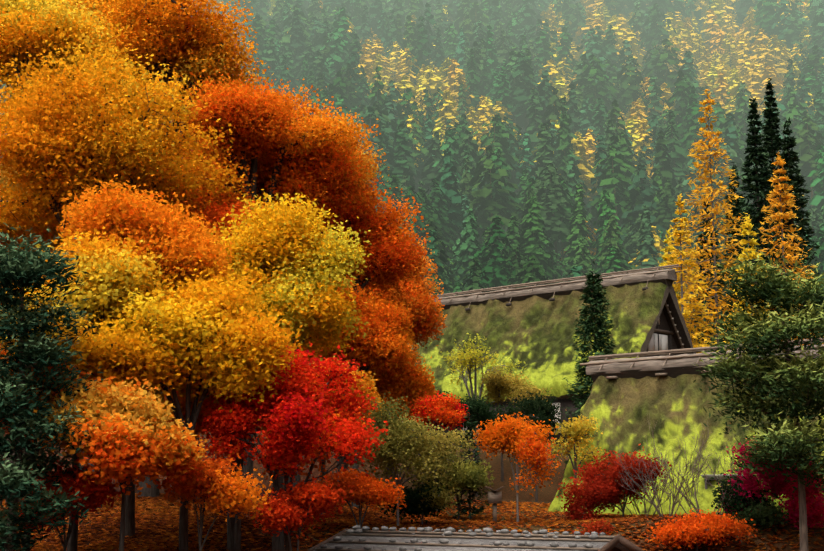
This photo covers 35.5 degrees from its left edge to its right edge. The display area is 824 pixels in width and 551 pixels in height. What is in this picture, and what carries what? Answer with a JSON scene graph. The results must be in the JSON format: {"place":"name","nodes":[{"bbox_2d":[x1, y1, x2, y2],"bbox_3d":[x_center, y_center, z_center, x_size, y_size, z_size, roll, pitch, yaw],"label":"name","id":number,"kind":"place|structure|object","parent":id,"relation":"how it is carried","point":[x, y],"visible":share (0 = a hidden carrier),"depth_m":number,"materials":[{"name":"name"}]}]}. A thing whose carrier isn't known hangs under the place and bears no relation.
{"place":"outdoors","nodes":[
{"label":"outdoors","id":0,"kind":"place"},
{"bbox_2d":[3,0,823,550],"bbox_3d":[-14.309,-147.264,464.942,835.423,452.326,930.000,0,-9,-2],"label":"ground","id":1,"kind":"structure","parent":0,"point":[547,494],"depth_m":65.55,"materials":[{"name":"brown soil"}]},
{"bbox_2d":[0,164,73,504],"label":"tree","id":2,"kind":"object","parent":1,"relation":"on","point":[21,231],"visible":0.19,"depth_m":56.75,"materials":[{"name":"orange plant"}]},
{"bbox_2d":[0,222,103,550],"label":"pine","id":3,"kind":"object","parent":1,"relation":"on","point":[21,272],"visible":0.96,"depth_m":39.26,"materials":[{"name":"green plant"}]},
{"bbox_2d":[0,342,112,550],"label":"tree","id":4,"kind":"object","parent":1,"relation":"on","point":[82,373],"visible":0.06,"depth_m":41.18,"materials":[{"name":"orange plant"}]},
{"bbox_2d":[0,0,130,501],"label":"maple","id":5,"kind":"object","parent":1,"relation":"on","point":[29,26],"visible":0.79,"depth_m":58.85,"materials":[{"name":"orange plant"}]},
{"bbox_2d":[6,458,125,550],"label":"tree","id":6,"kind":"object","parent":1,"relation":"on","point":[96,494],"visible":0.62,"depth_m":40.27,"materials":[{"name":"red plant"}]},
{"bbox_2d":[0,226,185,550],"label":"maple","id":7,"kind":"object","parent":1,"relation":"on","point":[109,269],"visible":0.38,"depth_m":44.14,"materials":[{"name":"yellow plant"}]},
{"bbox_2d":[42,0,147,469],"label":"tree","id":8,"kind":"object","parent":1,"relation":"on","point":[99,2],"visible":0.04,"depth_m":67.28,"materials":[{"name":"orange plant"}]},
{"bbox_2d":[32,369,207,550],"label":"maple","id":9,"kind":"object","parent":1,"relation":"on","point":[135,435],"visible":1,"depth_m":39.75,"materials":[{"name":"orange plant"}]},
{"bbox_2d":[0,33,254,509],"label":"maple","id":10,"kind":"object","parent":1,"relation":"on","point":[85,142],"visible":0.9,"depth_m":54.52,"materials":[{"name":"orange plant"}]},
{"bbox_2d":[56,174,248,537],"bbox_3d":[-10.246,3.167,48.633,7.968,14.358,7.202,0,-9,-2],"label":"maple","id":11,"kind":"object","parent":1,"relation":"on","point":[155,226],"visible":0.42,"depth_m":47.43,"materials":[{"name":"orange plant"}]},
{"bbox_2d":[84,0,273,497],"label":"maple","id":12,"kind":"object","parent":1,"relation":"on","point":[179,40],"visible":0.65,"depth_m":64.92,"materials":[{"name":"orange plant"}]},
{"bbox_2d":[63,259,306,550],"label":"maple","id":13,"kind":"object","parent":1,"relation":"on","point":[219,336],"visible":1,"depth_m":44.41,"materials":[{"name":"yellow plant"}]},
{"bbox_2d":[146,153,283,498],"bbox_3d":[-10.018,2.542,61.369,9.578,17.464,11.537,0,-9,-2],"label":"tree","id":14,"kind":"object","parent":1,"relation":"on","point":[216,212],"visible":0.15,"depth_m":60.64,"materials":[{"name":"orange plant"}]},
{"bbox_2d":[158,453,272,550],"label":"maple","id":15,"kind":"object","parent":1,"relation":"on","point":[217,482],"visible":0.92,"depth_m":42.54,"materials":[{"name":"orange plant"}]},
{"bbox_2d":[160,365,316,550],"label":"maple","id":16,"kind":"object","parent":1,"relation":"on","point":[237,526],"depth_m":48.74,"materials":[{"name":"red plant"}]},
{"bbox_2d":[227,336,281,550],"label":"tree","id":17,"kind":"object","parent":1,"relation":"on","point":[230,532],"depth_m":49.62,"materials":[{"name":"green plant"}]},
{"bbox_2d":[171,65,380,499],"bbox_3d":[-7.332,0.653,65.033,11.382,22.515,11.962,0,-9,-2],"label":"tree","id":18,"kind":"object","parent":1,"relation":"on","point":[257,120],"visible":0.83,"depth_m":64.16,"materials":[{"name":"orange plant"}]},
{"bbox_2d":[211,189,371,550],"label":"maple","id":19,"kind":"object","parent":1,"relation":"on","point":[295,252],"visible":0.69,"depth_m":52.10,"materials":[{"name":"yellow plant"}]},
{"bbox_2d":[197,342,387,550],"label":"tree","id":20,"kind":"object","parent":1,"relation":"on","point":[298,431],"visible":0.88,"depth_m":45.39,"materials":[{"name":"red plant"}]},
{"bbox_2d":[249,473,352,550],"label":"tree","id":21,"kind":"object","parent":1,"relation":"on","point":[301,508],"visible":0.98,"depth_m":44.56,"materials":[{"name":"red plant"}]},
{"bbox_2d":[234,110,388,487],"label":"maple","id":22,"kind":"object","parent":1,"relation":"on","point":[308,188],"visible":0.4,"depth_m":66.58,"materials":[{"name":"orange plant"}]},
{"bbox_2d":[253,355,386,516],"bbox_3d":[-4.156,7.720,59.415,6.356,8.031,5.800,0,-9,-2],"label":"maple","id":23,"kind":"object","parent":1,"relation":"on","point":[365,384],"visible":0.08,"depth_m":58.38,"materials":[{"name":"orange plant"}]},
{"bbox_2d":[261,147,430,501],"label":"maple","id":24,"kind":"object","parent":1,"relation":"on","point":[391,248],"visible":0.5,"depth_m":69.61,"materials":[{"name":"orange plant"}]},
{"bbox_2d":[296,277,417,507],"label":"maple","id":25,"kind":"object","parent":1,"relation":"on","point":[379,343],"visible":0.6,"depth_m":65.65,"materials":[{"name":"orange plant"}]},
{"bbox_2d":[310,464,406,526],"bbox_3d":[-2.469,9.934,54.208,4.462,3.938,3.589,0,-9,-2],"label":"tree","id":26,"kind":"object","parent":1,"relation":"on","point":[369,489],"visible":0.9,"depth_m":53.59,"materials":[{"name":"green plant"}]},
{"bbox_2d":[344,237,446,488],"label":"tree","id":27,"kind":"object","parent":1,"relation":"on","point":[426,318],"visible":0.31,"depth_m":77.27,"materials":[{"name":"orange plant"}]},
{"bbox_2d":[359,329,436,486],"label":"maple","id":28,"kind":"object","parent":1,"relation":"on","point":[404,378],"visible":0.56,"depth_m":69.15,"materials":[{"name":"orange plant"}]},
{"bbox_2d":[0,0,823,402],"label":"forest conifers","id":29,"kind":"object","parent":1,"relation":"on","point":[470,206],"visible":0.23,"depth_m":323.81,"materials":[{"name":"green plant"}]},
{"bbox_2d":[0,493,823,550],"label":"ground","id":30,"kind":"structure","parent":1,"relation":"on","point":[371,517],"depth_m":54.51,"materials":[{"name":"orange plant"}]},
{"bbox_2d":[349,392,477,525],"bbox_3d":[-0.018,8.383,56.497,5.892,6.457,6.207,0,-9,-2],"label":"olive tree","id":31,"kind":"object","parent":1,"relation":"on","point":[414,446],"visible":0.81,"depth_m":55.49,"materials":[{"name":"green plant"}]},
{"bbox_2d":[378,476,450,523],"bbox_3d":[0.106,10.248,57.158,3.528,2.948,3.166,0,-9,-2],"label":"dark shrub","id":32,"kind":"object","parent":1,"relation":"on","point":[412,499],"visible":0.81,"depth_m":56.85,"materials":[{"name":"green plant"}]},
{"bbox_2d":[408,390,468,510],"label":"orange maple","id":33,"kind":"object","parent":1,"relation":"on","point":[446,411],"visible":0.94,"depth_m":65.21,"materials":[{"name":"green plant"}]},
{"bbox_2d":[429,389,450,480],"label":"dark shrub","id":34,"kind":"object","parent":1,"relation":"on","point":[439,392],"depth_m":79.74,"materials":[{"name":"green plant"}]},
{"bbox_2d":[423,458,494,518],"bbox_3d":[2.152,10.412,61.004,3.586,3.539,3.276,0,-9,-2],"label":"tree","id":35,"kind":"object","parent":1,"relation":"on","point":[477,479],"visible":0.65,"depth_m":60.45,"materials":[{"name":"green plant"}]},
{"bbox_2d":[453,402,489,519],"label":"tree","id":36,"kind":"object","parent":1,"relation":"on","point":[469,501],"visible":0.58,"depth_m":61.15,"materials":[{"name":"green plant"}]},
{"bbox_2d":[307,525,643,550],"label":"roof","id":37,"kind":"structure","parent":1,"relation":"on","point":[358,538],"depth_m":48.05,"materials":[{"name":"grey wood"}]},
{"bbox_2d":[452,393,502,496],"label":"tree","id":38,"kind":"object","parent":1,"relation":"on","point":[480,412],"visible":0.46,"depth_m":77.21,"materials":[{"name":"green plant"}]},
{"bbox_2d":[440,333,525,459],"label":"tree","id":39,"kind":"object","parent":1,"relation":"on","point":[468,356],"visible":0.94,"depth_m":82.91,"materials":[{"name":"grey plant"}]},
{"bbox_2d":[485,486,503,521],"bbox_3d":[3.800,10.508,59.109,0.865,1.659,0.700,0,-9,-2],"label":"stone lantern","id":40,"kind":"object","parent":1,"relation":"on","point":[494,497],"visible":0.92,"depth_m":58.93,"materials":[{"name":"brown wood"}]},
{"bbox_2d":[474,366,551,481],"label":"tree","id":41,"kind":"object","parent":1,"relation":"on","point":[498,384],"visible":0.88,"depth_m":81.59,"materials":[{"name":"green plant"}]},
{"bbox_2d":[472,412,561,521],"bbox_3d":[4.989,8.893,57.662,3.281,5.586,4.795,8,-12,-39],"label":"orange maple","id":42,"kind":"object","parent":1,"relation":"on","point":[512,436],"visible":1,"depth_m":57.67,"materials":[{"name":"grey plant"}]},
{"bbox_2d":[212,0,823,292],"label":"hillside larches","id":43,"kind":"object","parent":1,"relation":"on","point":[754,75],"visible":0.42,"depth_m":400.33,"materials":[{"name":"yellow plant"}]},
{"bbox_2d":[488,386,564,501],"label":"tree","id":44,"kind":"object","parent":1,"relation":"on","point":[540,409],"visible":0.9,"depth_m":75.30,"materials":[{"name":"green plant"}]},
{"bbox_2d":[407,264,695,445],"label":"thatched house","id":45,"kind":"structure","parent":1,"relation":"on","point":[531,326],"depth_m":94.54,"materials":[{"name":"green plant"}]},
{"bbox_2d":[545,414,610,485],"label":"tree","id":46,"kind":"object","parent":1,"relation":"on","point":[579,430],"visible":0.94,"depth_m":65.43,"materials":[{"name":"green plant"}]},
{"bbox_2d":[562,261,615,474],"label":"narrow cypress","id":47,"kind":"object","parent":1,"relation":"on","point":[596,326],"visible":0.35,"depth_m":80.41,"materials":[{"name":"green plant"}]},
{"bbox_2d":[572,517,617,535],"bbox_3d":[7.653,11.136,55.184,2.071,1.562,2.808,0,-9,-2],"label":"red shrub","id":48,"kind":"object","parent":1,"relation":"on","point":[597,526],"visible":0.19,"depth_m":54.67,"materials":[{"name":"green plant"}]},
{"bbox_2d":[556,444,671,520],"bbox_3d":[9.250,9.900,59.887,5.183,4.058,4.909,0,-9,-2],"label":"bush","id":49,"kind":"object","parent":1,"relation":"on","point":[602,489],"visible":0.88,"depth_m":58.76,"materials":[{"name":"red plant"}]},
{"bbox_2d":[609,450,692,515],"bbox_3d":[11.218,9.761,59.809,4.387,3.337,2.678,0,-9,-2],"label":"bare shrub","id":50,"kind":"object","parent":1,"relation":"on","point":[639,492],"visible":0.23,"depth_m":59.39,"materials":[{"name":"brown plant"}]},
{"bbox_2d":[610,436,716,517],"bbox_3d":[11.390,9.032,57.485,4.562,3.973,4.684,-5,-10,26],"label":"bare shrub","id":51,"kind":"object","parent":1,"relation":"on","point":[675,502],"visible":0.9,"depth_m":56.99,"materials":[{"name":"brown plant"}]},
{"bbox_2d":[659,228,692,335],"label":"larch","id":52,"kind":"object","parent":1,"relation":"on","point":[669,248],"visible":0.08,"depth_m":110.36,"materials":[{"name":"yellow plant"}]},
{"bbox_2d":[547,338,823,515],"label":"thatched roof","id":53,"kind":"structure","parent":1,"relation":"on","point":[626,396],"depth_m":65.44,"materials":[{"name":"green plant"}]},
{"bbox_2d":[701,474,749,489],"bbox_3d":[15.235,10.417,60.505,2.600,2.091,1.873,-8,-12,40],"label":"tin awning","id":54,"kind":"object","parent":53,"relation":"attached to","point":[717,476],"visible":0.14,"depth_m":60.57,"materials":[{"name":"grey metal"}]},
{"bbox_2d":[664,193,717,352],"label":"larch","id":55,"kind":"object","parent":1,"relation":"on","point":[680,233],"visible":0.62,"depth_m":103.90,"materials":[{"name":"yellow plant"}]},
{"bbox_2d":[629,412,759,517],"bbox_3d":[12.722,8.419,56.717,5.795,4.866,4.185,-6,-11,31],"label":"bare shrub","id":56,"kind":"object","parent":1,"relation":"on","point":[685,497],"visible":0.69,"depth_m":56.71,"materials":[{"name":"brown plant"}]},
{"bbox_2d":[644,509,757,550],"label":"shrub","id":57,"kind":"object","parent":1,"relation":"on","point":[704,528],"visible":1,"depth_m":52.61,"materials":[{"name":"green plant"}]},
{"bbox_2d":[687,195,729,352],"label":"tree","id":58,"kind":"object","parent":1,"relation":"on","point":[703,256],"visible":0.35,"depth_m":130.42,"materials":[{"name":"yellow plant"}]},
{"bbox_2d":[666,89,756,345],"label":"larch","id":59,"kind":"object","parent":1,"relation":"on","point":[714,211],"visible":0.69,"depth_m":107.92,"materials":[{"name":"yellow plant"}]},
{"bbox_2d":[689,429,767,489],"bbox_3d":[14.859,8.845,57.619,3.616,4.198,4.147,2,-10,-14],"label":"bare shrub","id":60,"kind":"object","parent":1,"relation":"on","point":[716,478],"visible":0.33,"depth_m":57.38,"materials":[{"name":"brown plant"}]},
{"bbox_2d":[710,162,751,351],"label":"tree","id":61,"kind":"object","parent":1,"relation":"on","point":[733,189],"visible":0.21,"depth_m":127.21,"materials":[{"name":"yellow plant"}]},
{"bbox_2d":[725,212,774,349],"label":"larch","id":62,"kind":"object","parent":1,"relation":"on","point":[748,225],"visible":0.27,"depth_m":102.44,"materials":[{"name":"yellow plant"}]},
{"bbox_2d":[710,471,793,534],"bbox_3d":[14.769,10.026,56.260,3.404,2.916,5.054,0,-9,-2],"label":"dark shrub","id":63,"kind":"object","parent":1,"relation":"on","point":[763,513],"visible":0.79,"depth_m":55.30,"materials":[{"name":"green plant"}]},
{"bbox_2d":[727,97,786,341],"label":"tall cedar","id":64,"kind":"object","parent":1,"relation":"on","point":[756,157],"visible":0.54,"depth_m":123.75,"materials":[{"name":"green plant"}]},
{"bbox_2d":[693,248,823,550],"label":"pine","id":65,"kind":"object","parent":1,"relation":"on","point":[791,444],"visible":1,"depth_m":51.55,"materials":[{"name":"green plant"}]},
{"bbox_2d":[718,437,823,532],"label":"shrub","id":66,"kind":"object","parent":1,"relation":"on","point":[778,486],"visible":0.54,"depth_m":54.91,"materials":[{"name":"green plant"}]},
{"bbox_2d":[754,78,805,304],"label":"tall cedar","id":67,"kind":"object","parent":1,"relation":"on","point":[773,142],"visible":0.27,"depth_m":135.04,"materials":[{"name":"green plant"}]},
{"bbox_2d":[758,152,823,344],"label":"larch","id":68,"kind":"object","parent":1,"relation":"on","point":[783,199],"visible":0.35,"depth_m":112.11,"materials":[{"name":"orange plant"}]},
{"bbox_2d":[767,117,823,345],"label":"tall cedar","id":69,"kind":"object","parent":1,"relation":"on","point":[796,181],"visible":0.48,"depth_m":119.24,"materials":[{"name":"green plant"}]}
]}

